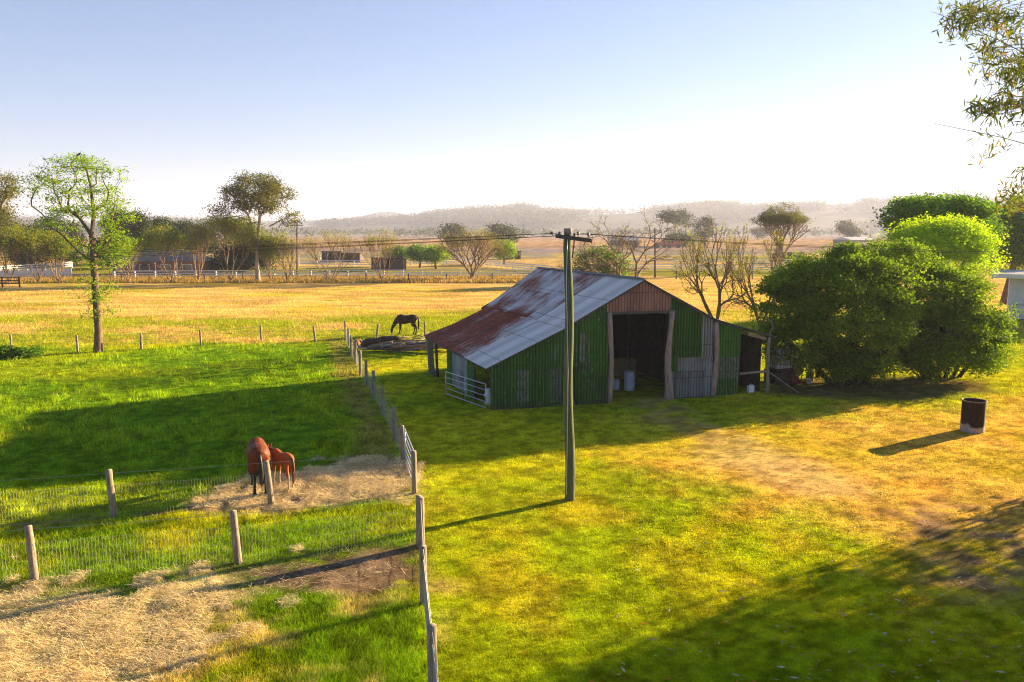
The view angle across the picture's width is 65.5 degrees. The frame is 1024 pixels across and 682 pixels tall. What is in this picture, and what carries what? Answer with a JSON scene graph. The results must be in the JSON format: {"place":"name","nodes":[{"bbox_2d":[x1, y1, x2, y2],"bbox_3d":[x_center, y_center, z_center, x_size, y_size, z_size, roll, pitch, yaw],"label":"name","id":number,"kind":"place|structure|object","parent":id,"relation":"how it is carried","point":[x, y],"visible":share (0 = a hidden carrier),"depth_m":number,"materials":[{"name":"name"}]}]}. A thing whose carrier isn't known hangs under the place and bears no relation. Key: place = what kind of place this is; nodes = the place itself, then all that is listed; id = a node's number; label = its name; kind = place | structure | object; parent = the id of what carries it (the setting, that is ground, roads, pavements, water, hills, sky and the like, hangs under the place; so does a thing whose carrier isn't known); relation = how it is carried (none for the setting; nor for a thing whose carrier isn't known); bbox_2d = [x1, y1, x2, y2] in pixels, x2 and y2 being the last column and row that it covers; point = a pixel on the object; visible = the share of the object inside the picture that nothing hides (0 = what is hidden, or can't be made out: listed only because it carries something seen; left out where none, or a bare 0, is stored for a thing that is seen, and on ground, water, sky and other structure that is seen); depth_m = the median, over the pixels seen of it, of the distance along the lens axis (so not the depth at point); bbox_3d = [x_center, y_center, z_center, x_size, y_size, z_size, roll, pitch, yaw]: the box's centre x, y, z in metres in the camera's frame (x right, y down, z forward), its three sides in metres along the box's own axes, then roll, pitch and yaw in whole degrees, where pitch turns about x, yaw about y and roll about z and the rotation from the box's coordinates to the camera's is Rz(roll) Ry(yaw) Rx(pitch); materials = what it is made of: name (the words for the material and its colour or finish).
{"place":"outdoors","nodes":[
{"label":"outdoors","id":0,"kind":"place"},
{"bbox_2d":[72,274,414,275],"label":"road","id":1,"kind":"structure","parent":0,"point":[248,274],"depth_m":143.00,"materials":[{"name":"grey asphalt"}]},
{"bbox_2d":[0,274,524,282],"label":"rank grass","id":2,"kind":"structure","parent":0,"point":[360,278],"depth_m":124.79,"materials":[{"name":"yellow plant"}]},
{"bbox_2d":[245,211,404,226],"bbox_3d":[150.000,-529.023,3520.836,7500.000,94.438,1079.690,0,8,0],"label":"hills","id":3,"kind":"structure","parent":0,"point":[371,215],"depth_m":3506.79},
{"bbox_2d":[24,203,893,233],"bbox_3d":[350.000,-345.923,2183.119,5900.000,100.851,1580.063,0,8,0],"label":"hills","id":4,"kind":"structure","parent":0,"point":[825,219],"depth_m":1788.78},
{"bbox_2d":[1,190,1023,233],"bbox_3d":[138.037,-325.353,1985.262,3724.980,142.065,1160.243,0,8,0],"label":"hillside woods","id":5,"kind":"object","parent":4,"relation":"on","point":[515,213],"visible":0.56,"depth_m":1975.87,"materials":[{"name":"green plant"}]},
{"bbox_2d":[0,234,1023,681],"bbox_3d":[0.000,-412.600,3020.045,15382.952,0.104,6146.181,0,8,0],"label":"ground","id":6,"kind":"structure","parent":0,"point":[768,458],"depth_m":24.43,"materials":[{"name":"green plant"}]},
{"bbox_2d":[0,170,27,235],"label":"gum tree","id":7,"kind":"object","parent":6,"relation":"on","point":[8,194],"visible":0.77,"depth_m":121.51,"materials":[{"name":"green plant"}]},
{"bbox_2d":[0,221,33,284],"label":"verge tree","id":8,"kind":"object","parent":6,"relation":"on","point":[7,244],"visible":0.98,"depth_m":116.95,"materials":[{"name":"green plant"}]},
{"bbox_2d":[1,222,40,265],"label":"evergreen tree","id":9,"kind":"object","parent":6,"relation":"on","point":[14,260],"visible":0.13,"depth_m":177.28,"materials":[{"name":"green plant"}]},
{"bbox_2d":[0,341,43,358],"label":"bush","id":10,"kind":"object","parent":6,"relation":"on","point":[9,351],"visible":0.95,"depth_m":50.12,"materials":[{"name":"green plant"}]},
{"bbox_2d":[6,226,61,282],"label":"verge tree","id":11,"kind":"object","parent":6,"relation":"on","point":[35,241],"visible":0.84,"depth_m":119.26,"materials":[{"name":"green plant"}]},
{"bbox_2d":[0,269,71,277],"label":"screen wall","id":12,"kind":"structure","parent":6,"relation":"on","point":[28,272],"depth_m":131.49,"materials":[{"name":"white paint"}]},
{"bbox_2d":[0,262,72,269],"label":"white rail fence","id":13,"kind":"object","parent":6,"relation":"on","point":[31,266],"visible":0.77,"depth_m":159.26,"materials":[{"name":"paint"}]},
{"bbox_2d":[32,230,78,282],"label":"verge tree","id":14,"kind":"object","parent":6,"relation":"on","point":[64,247],"visible":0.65,"depth_m":120.80,"materials":[{"name":"green plant"}]},
{"bbox_2d":[25,210,88,266],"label":"evergreen tree","id":15,"kind":"object","parent":6,"relation":"on","point":[71,233],"visible":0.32,"depth_m":172.96,"materials":[{"name":"green plant"}]},
{"bbox_2d":[6,152,146,352],"bbox_3d":[-28.166,-5.732,52.047,8.592,13.433,6.498,0,8,0],"label":"roadside tree","id":16,"kind":"object","parent":6,"relation":"on","point":[94,281],"visible":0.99,"depth_m":51.64,"materials":[{"name":"green plant"}]},
{"bbox_2d":[86,205,135,267],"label":"evergreen tree","id":17,"kind":"object","parent":6,"relation":"on","point":[125,226],"visible":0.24,"depth_m":167.11,"materials":[{"name":"green plant"}]},
{"bbox_2d":[106,241,143,280],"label":"verge tree","id":18,"kind":"object","parent":6,"relation":"on","point":[132,254],"visible":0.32,"depth_m":122.29,"materials":[{"name":"green plant"}]},
{"bbox_2d":[113,207,166,257],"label":"evergreen tree","id":19,"kind":"object","parent":6,"relation":"on","point":[140,224],"visible":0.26,"depth_m":165.26,"materials":[{"name":"green plant"}]},
{"bbox_2d":[112,250,216,274],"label":"farmhouse","id":20,"kind":"object","parent":6,"relation":"on","point":[146,264],"visible":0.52,"depth_m":141.78,"materials":[{"name":"grey brick"}]},
{"bbox_2d":[126,220,203,282],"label":"verge tree","id":21,"kind":"object","parent":6,"relation":"on","point":[169,237],"visible":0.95,"depth_m":119.48,"materials":[{"name":"green plant"}]},
{"bbox_2d":[148,213,188,250],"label":"evergreen tree","id":22,"kind":"object","parent":6,"relation":"on","point":[158,221],"visible":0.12,"depth_m":187.23,"materials":[{"name":"green plant"}]},
{"bbox_2d":[170,215,219,255],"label":"evergreen tree","id":23,"kind":"object","parent":6,"relation":"on","point":[182,225],"visible":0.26,"depth_m":196.93,"materials":[{"name":"green plant"}]},
{"bbox_2d":[182,221,214,280],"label":"verge tree","id":24,"kind":"object","parent":6,"relation":"on","point":[191,231],"visible":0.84,"depth_m":122.10,"materials":[{"name":"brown plant"}]},
{"bbox_2d":[0,339,411,519],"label":"paddock grass","id":25,"kind":"structure","parent":6,"relation":"on","point":[144,426],"depth_m":32.21,"materials":[{"name":"green plant"}]},
{"bbox_2d":[0,543,411,681],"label":"hay","id":26,"kind":"object","parent":6,"relation":"on","point":[159,625],"visible":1,"depth_m":16.03,"materials":[{"name":"beige plant"}]},
{"bbox_2d":[0,450,416,524],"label":"cross fence","id":27,"kind":"object","parent":6,"relation":"on","point":[112,498],"visible":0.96,"depth_m":23.08,"materials":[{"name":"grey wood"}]},
{"bbox_2d":[404,428,413,477],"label":"paddock gate","id":28,"kind":"structure","parent":27,"relation":"attached to","point":[405,445],"depth_m":26.53,"materials":[{"name":"metal"}]},
{"bbox_2d":[0,495,421,582],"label":"cross fence","id":29,"kind":"object","parent":6,"relation":"on","point":[33,566],"visible":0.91,"depth_m":19.00,"materials":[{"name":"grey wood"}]},
{"bbox_2d":[0,321,450,351],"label":"paddock fence","id":30,"kind":"object","parent":6,"relation":"on","point":[141,343],"visible":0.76,"depth_m":55.76,"materials":[{"name":"brown wood"}]},
{"bbox_2d":[193,209,271,280],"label":"verge tree","id":31,"kind":"object","parent":6,"relation":"on","point":[245,231],"visible":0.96,"depth_m":121.80,"materials":[{"name":"green plant"}]},
{"bbox_2d":[207,233,285,272],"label":"evergreen tree","id":32,"kind":"object","parent":6,"relation":"on","point":[248,263],"visible":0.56,"depth_m":147.53,"materials":[{"name":"green plant"}]},
{"bbox_2d":[199,169,304,280],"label":"gum tree","id":33,"kind":"object","parent":6,"relation":"on","point":[271,201],"visible":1,"depth_m":121.47,"materials":[{"name":"green plant"}]},
{"bbox_2d":[246,437,270,496],"bbox_3d":[-7.912,3.829,24.811,0.703,1.588,2.226,-3,8,-20],"label":"mare","id":34,"kind":"object","parent":6,"relation":"on","point":[257,450],"visible":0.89,"depth_m":23.99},
{"bbox_2d":[13,273,529,281],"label":"roadside fence","id":35,"kind":"object","parent":6,"relation":"on","point":[446,278],"visible":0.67,"depth_m":123.94,"materials":[{"name":"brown wood"}]},
{"bbox_2d":[244,230,299,279],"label":"verge tree","id":36,"kind":"object","parent":6,"relation":"on","point":[268,253],"visible":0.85,"depth_m":122.96,"materials":[{"name":"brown plant"}]},
{"bbox_2d":[264,233,301,279],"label":"verge tree","id":37,"kind":"object","parent":6,"relation":"on","point":[292,248],"visible":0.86,"depth_m":123.46,"materials":[{"name":"brown plant"}]},
{"bbox_2d":[186,453,426,511],"bbox_3d":[-6.212,4.443,25.599,6.732,0.324,5.652,0,8,0],"label":"hay","id":38,"kind":"object","parent":6,"relation":"on","point":[339,476],"visible":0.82,"depth_m":24.89,"materials":[{"name":"beige plant"}]},
{"bbox_2d":[267,443,294,491],"bbox_3d":[-7.280,3.943,24.956,1.724,1.312,0.353,7,11,43],"label":"foal","id":39,"kind":"object","parent":38,"relation":"on","point":[279,458],"visible":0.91,"depth_m":24.58},
{"bbox_2d":[113,269,534,277],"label":"white rail fence","id":40,"kind":"object","parent":6,"relation":"on","point":[310,272],"visible":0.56,"depth_m":134.62,"materials":[{"name":"paint"}]},
{"bbox_2d":[289,230,359,279],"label":"verge tree","id":41,"kind":"object","parent":6,"relation":"on","point":[313,249],"visible":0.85,"depth_m":124.84,"materials":[{"name":"brown plant"}]},
{"bbox_2d":[320,251,344,261],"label":"field shelter","id":42,"kind":"object","parent":6,"relation":"on","point":[326,254],"visible":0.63,"depth_m":204.25,"materials":[{"name":"metal"}]},
{"bbox_2d":[341,253,362,261],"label":"field shelter","id":43,"kind":"object","parent":6,"relation":"on","point":[358,256],"visible":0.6,"depth_m":197.65,"materials":[{"name":"metal"}]},
{"bbox_2d":[344,321,404,461],"bbox_3d":[-8.044,1.453,43.102,0.304,1.529,32.493,-2,8,-15],"label":"paddock fence","id":44,"kind":"object","parent":6,"relation":"on","point":[393,419],"visible":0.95,"depth_m":37.06,"materials":[{"name":"grey wood"}]},
{"bbox_2d":[298,259,463,265],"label":"white rail fence","id":45,"kind":"object","parent":6,"relation":"on","point":[410,263],"visible":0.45,"depth_m":178.29,"materials":[{"name":"paint"}]},
{"bbox_2d":[357,229,406,278],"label":"verge tree","id":46,"kind":"object","parent":6,"relation":"on","point":[366,241],"visible":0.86,"depth_m":126.24,"materials":[{"name":"brown plant"}]},
{"bbox_2d":[369,257,406,269],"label":"field shelter","id":47,"kind":"object","parent":6,"relation":"on","point":[398,263],"visible":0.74,"depth_m":158.57,"materials":[{"name":"metal"}]},
{"bbox_2d":[382,243,408,260],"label":"round tree","id":48,"kind":"object","parent":6,"relation":"on","point":[397,248],"visible":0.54,"depth_m":175.39,"materials":[{"name":"green plant"}]},
{"bbox_2d":[391,314,419,334],"bbox_3d":[-8.255,-1.274,61.418,2.276,1.594,0.616,0,8,0],"label":"horse","id":49,"kind":"object","parent":6,"relation":"on","point":[400,319],"visible":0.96,"depth_m":61.21},
{"bbox_2d":[402,241,434,267],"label":"round tree","id":50,"kind":"object","parent":6,"relation":"on","point":[414,252],"visible":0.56,"depth_m":168.64,"materials":[{"name":"green plant"}]},
{"bbox_2d":[298,254,551,258],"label":"white rail fence","id":51,"kind":"object","parent":6,"relation":"on","point":[450,257],"visible":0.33,"depth_m":221.11,"materials":[{"name":"paint"}]},
{"bbox_2d":[417,496,438,681],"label":"yard fence","id":52,"kind":"object","parent":6,"relation":"on","point":[432,658],"visible":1,"depth_m":16.17,"materials":[{"name":"grey wood"}]},
{"bbox_2d":[418,243,451,268],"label":"round tree","id":53,"kind":"object","parent":6,"relation":"on","point":[430,253],"visible":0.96,"depth_m":163.75,"materials":[{"name":"green plant"}]},
{"bbox_2d":[435,221,471,249],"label":"distant tree","id":54,"kind":"object","parent":6,"relation":"on","point":[456,230],"visible":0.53,"depth_m":325.55,"materials":[{"name":"green plant"}]},
{"bbox_2d":[445,371,485,407],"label":"steel gate","id":55,"kind":"structure","parent":6,"relation":"on","point":[466,389],"depth_m":37.10,"materials":[{"name":"silver metal"}]},
{"bbox_2d":[435,223,510,278],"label":"vase tree","id":56,"kind":"object","parent":6,"relation":"on","point":[478,243],"visible":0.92,"depth_m":128.09,"materials":[{"name":"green plant"}]},
{"bbox_2d":[484,221,520,245],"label":"distant tree","id":57,"kind":"object","parent":6,"relation":"on","point":[507,230],"visible":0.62,"depth_m":325.19,"materials":[{"name":"green plant"}]},
{"bbox_2d":[491,237,519,263],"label":"round tree","id":58,"kind":"object","parent":6,"relation":"on","point":[510,250],"visible":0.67,"depth_m":184.35,"materials":[{"name":"green plant"}]},
{"bbox_2d":[462,258,552,270],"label":"white rail fence","id":59,"kind":"object","parent":6,"relation":"on","point":[507,264],"visible":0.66,"depth_m":166.23,"materials":[{"name":"paint"}]},
{"bbox_2d":[18,225,1000,237],"bbox_3d":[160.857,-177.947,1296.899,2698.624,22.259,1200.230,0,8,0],"label":"plain woods","id":60,"kind":"object","parent":6,"relation":"on","point":[427,231],"visible":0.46,"depth_m":1088.39,"materials":[{"name":"green plant"}]},
{"bbox_2d":[550,228,591,500],"bbox_3d":[1.678,0.876,23.261,1.190,8.254,0.369,0,8,0],"label":"utility pole","id":61,"kind":"object","parent":6,"relation":"on","point":[567,237],"visible":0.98,"depth_m":23.17,"materials":[{"name":"brown wood"}]},
{"bbox_2d":[0,236,543,260],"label":"power wire","id":62,"kind":"object","parent":61,"relation":"attached to","point":[282,248],"visible":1,"depth_m":24.25,"materials":[{"name":"black metal"}]},
{"bbox_2d":[0,233,550,255],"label":"power wire","id":63,"kind":"object","parent":61,"relation":"attached to","point":[287,244],"visible":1,"depth_m":23.70,"materials":[{"name":"black metal"}]},
{"bbox_2d":[0,233,557,257],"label":"power wire","id":64,"kind":"object","parent":61,"relation":"attached to","point":[284,245],"visible":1,"depth_m":23.93,"materials":[{"name":"black metal"}]},
{"bbox_2d":[0,234,586,262],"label":"power wire","id":65,"kind":"object","parent":61,"relation":"attached to","point":[284,249],"visible":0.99,"depth_m":24.62,"materials":[{"name":"black metal"}]},
{"bbox_2d":[579,233,1023,252],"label":"power wire","id":66,"kind":"object","parent":61,"relation":"attached to","point":[803,245],"visible":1,"depth_m":23.23,"materials":[{"name":"black metal"}]},
{"bbox_2d":[589,234,1023,254],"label":"power wire","id":67,"kind":"object","parent":61,"relation":"attached to","point":[801,246],"visible":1,"depth_m":23.27,"materials":[{"name":"black metal"}]},
{"bbox_2d":[583,375,607,404],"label":"gate","id":68,"kind":"structure","parent":6,"relation":"on","point":[593,378],"depth_m":36.74,"materials":[{"name":"metal"}]},
{"bbox_2d":[572,243,634,275],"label":"dark bush","id":69,"kind":"object","parent":6,"relation":"on","point":[606,269],"visible":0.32,"depth_m":116.06,"materials":[{"name":"green plant"}]},
{"bbox_2d":[424,267,798,409],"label":"barn","id":70,"kind":"structure","parent":6,"relation":"on","point":[512,338],"depth_m":38.27,"materials":[{"name":"green metal"}]},
{"bbox_2d":[559,202,688,276],"bbox_3d":[8.517,-5.268,59.450,10.680,10.285,10.078,0,8,0],"label":"bare tree","id":71,"kind":"object","parent":6,"relation":"on","point":[614,268],"visible":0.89,"depth_m":59.06,"materials":[{"name":"brown plant"}]},
{"bbox_2d":[610,236,637,246],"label":"farm shed","id":72,"kind":"structure","parent":6,"relation":"on","point":[616,242],"depth_m":389.27,"materials":[{"name":"metal"}]},
{"bbox_2d":[614,367,636,377],"bbox_3d":[6.256,1.704,43.940,1.096,0.515,0.582,-2,8,-17],"label":"hay bale","id":73,"kind":"object","parent":6,"relation":"on","point":[618,372],"visible":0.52,"depth_m":43.66,"materials":[{"name":"plant"}]},
{"bbox_2d":[614,357,635,367],"bbox_3d":[6.238,1.193,43.916,1.094,0.515,0.582,-3,8,-19],"label":"hay bale","id":74,"kind":"object","parent":73,"relation":"on","point":[626,362],"visible":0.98,"depth_m":43.69,"materials":[{"name":"plant"}]},
{"bbox_2d":[624,371,634,390],"bbox_3d":[5.926,2.002,40.209,0.559,0.940,0.559,0,8,0],"label":"plastic drum","id":75,"kind":"object","parent":6,"relation":"on","point":[629,380],"visible":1,"depth_m":40.00,"materials":[{"name":"plastic"}]},
{"bbox_2d":[578,251,767,255],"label":"white rail fence","id":76,"kind":"object","parent":6,"relation":"on","point":[636,254],"visible":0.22,"depth_m":248.27,"materials":[{"name":"paint"}]},
{"bbox_2d":[655,206,696,232],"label":"distant tree","id":77,"kind":"object","parent":6,"relation":"on","point":[685,218],"visible":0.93,"depth_m":413.61,"materials":[{"name":"green plant"}]},
{"bbox_2d":[661,230,698,246],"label":"distant tree","id":78,"kind":"object","parent":6,"relation":"on","point":[684,236],"visible":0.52,"depth_m":375.22,"materials":[{"name":"green plant"}]},
{"bbox_2d":[578,264,785,270],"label":"white rail fence","id":79,"kind":"object","parent":6,"relation":"on","point":[699,266],"visible":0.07,"depth_m":156.39,"materials":[{"name":"paint"}]},
{"bbox_2d":[674,371,703,398],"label":"gate","id":80,"kind":"structure","parent":6,"relation":"on","point":[689,383],"depth_m":38.09,"materials":[{"name":"metal"}]},
{"bbox_2d":[579,258,805,264],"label":"white rail fence","id":81,"kind":"object","parent":6,"relation":"on","point":[674,259],"visible":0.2,"depth_m":192.67,"materials":[{"name":"paint"}]},
{"bbox_2d":[689,215,720,245],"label":"distant tree","id":82,"kind":"object","parent":6,"relation":"on","point":[700,232],"visible":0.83,"depth_m":393.88,"materials":[{"name":"green plant"}]},
{"bbox_2d":[667,215,763,320],"bbox_3d":[12.200,-2.981,47.380,5.953,9.119,4.164,0,8,0],"label":"bare tree","id":83,"kind":"object","parent":6,"relation":"on","point":[696,268],"visible":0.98,"depth_m":47.21,"materials":[{"name":"brown plant"}]},
{"bbox_2d":[716,222,797,353],"bbox_3d":[14.626,-2.780,47.353,5.028,8.646,4.145,4,9,24],"label":"bare tree","id":84,"kind":"object","parent":6,"relation":"on","point":[775,253],"visible":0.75,"depth_m":47.51,"materials":[{"name":"brown plant"}]},
{"bbox_2d":[747,226,769,239],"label":"distant tree","id":85,"kind":"object","parent":6,"relation":"on","point":[754,231],"visible":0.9,"depth_m":632.25,"materials":[{"name":"green plant"}]},
{"bbox_2d":[522,413,1023,681],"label":"fallen leaves","id":86,"kind":"object","parent":6,"relation":"on","point":[794,677],"visible":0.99,"depth_m":17.56,"materials":[{"name":"brown plant"}]},
{"bbox_2d":[748,200,815,269],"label":"gum tree","id":87,"kind":"object","parent":6,"relation":"on","point":[774,221],"visible":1,"depth_m":148.22,"materials":[{"name":"green plant"}]},
{"bbox_2d":[746,240,937,387],"bbox_3d":[16.756,-1.305,41.053,9.146,7.808,6.909,3,9,22],"label":"dense shrub","id":88,"kind":"object","parent":6,"relation":"on","point":[796,287],"visible":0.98,"depth_m":40.07,"materials":[{"name":"green plant"}]},
{"bbox_2d":[832,217,862,236],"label":"distant tree","id":89,"kind":"object","parent":6,"relation":"on","point":[850,230],"visible":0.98,"depth_m":473.50,"materials":[{"name":"green plant"}]},
{"bbox_2d":[833,237,875,245],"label":"farm shed","id":90,"kind":"structure","parent":6,"relation":"on","point":[860,240],"depth_m":407.65,"materials":[{"name":"grey metal"}]},
{"bbox_2d":[864,190,1012,298],"bbox_3d":[34.806,-6.507,64.802,10.024,11.236,11.854,7,11,42],"label":"spreading tree","id":91,"kind":"object","parent":6,"relation":"on","point":[911,206],"visible":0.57,"depth_m":61.80,"materials":[{"name":"green plant"}]},
{"bbox_2d":[856,236,1023,384],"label":"dense shrub","id":92,"kind":"object","parent":6,"relation":"on","point":[961,317],"visible":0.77,"depth_m":41.91,"materials":[{"name":"green plant"}]},
{"bbox_2d":[871,211,1012,331],"bbox_3d":[28.175,-3.934,52.987,9.610,9.372,6.991,0,8,0],"label":"yellow green tree","id":93,"kind":"object","parent":6,"relation":"on","point":[945,234],"visible":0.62,"depth_m":51.18,"materials":[{"name":"green plant"}]},
{"bbox_2d":[960,398,987,433],"bbox_3d":[18.483,3.000,31.919,0.920,1.290,0.920,0,8,0],"label":"burning drum","id":94,"kind":"object","parent":6,"relation":"on","point":[973,414],"visible":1,"depth_m":31.60,"materials":[{"name":"metal"}]},
{"bbox_2d":[930,0,1023,217],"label":"tree","id":95,"kind":"object","parent":6,"relation":"on","point":[986,16],"visible":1,"depth_m":14.16,"materials":[{"name":"green plant"}]},
{"bbox_2d":[979,194,1023,304],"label":"shade tree","id":96,"kind":"object","parent":6,"relation":"on","point":[1016,240],"visible":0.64,"depth_m":84.15,"materials":[{"name":"green plant"}]},
{"bbox_2d":[992,269,1023,319],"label":"white house","id":97,"kind":"structure","parent":6,"relation":"on","point":[1016,287],"depth_m":71.78,"materials":[{"name":"white paint"}]},
{"bbox_2d":[0,0,1023,222],"label":"sky","id":98,"kind":"structure","parent":0,"point":[361,107],"materials":[{"name":"blue"}]},
{"bbox_2d":[764,368,794,373],"bbox_3d":[14.095,1.571,41.994,1.230,0.137,0.996,-2,8,-16],"label":"pallet","id":99,"kind":"object","parent":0,"point":[781,372],"visible":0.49,"depth_m":41.55,"materials":[{"name":"brown wood"}]},
{"bbox_2d":[769,347,793,370],"bbox_3d":[14.095,0.946,41.907,1.077,1.122,0.958,-3,8,-18],"label":"liquid tote","id":100,"kind":"object","parent":99,"relation":"on","point":[787,367],"visible":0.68,"depth_m":41.56,"materials":[{"name":"white plastic"}]},
{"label":"weathered log","id":101,"kind":"object","parent":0,"visible":0},
{"bbox_2d":[363,336,401,344],"bbox_3d":[-8.518,-0.047,52.517,2.514,0.586,0.612,-3,8,-20],"label":"fallen trunk","id":102,"kind":"object","parent":101,"relation":"on","point":[378,340],"visible":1,"depth_m":52.31,"materials":[{"name":"brown wood"}]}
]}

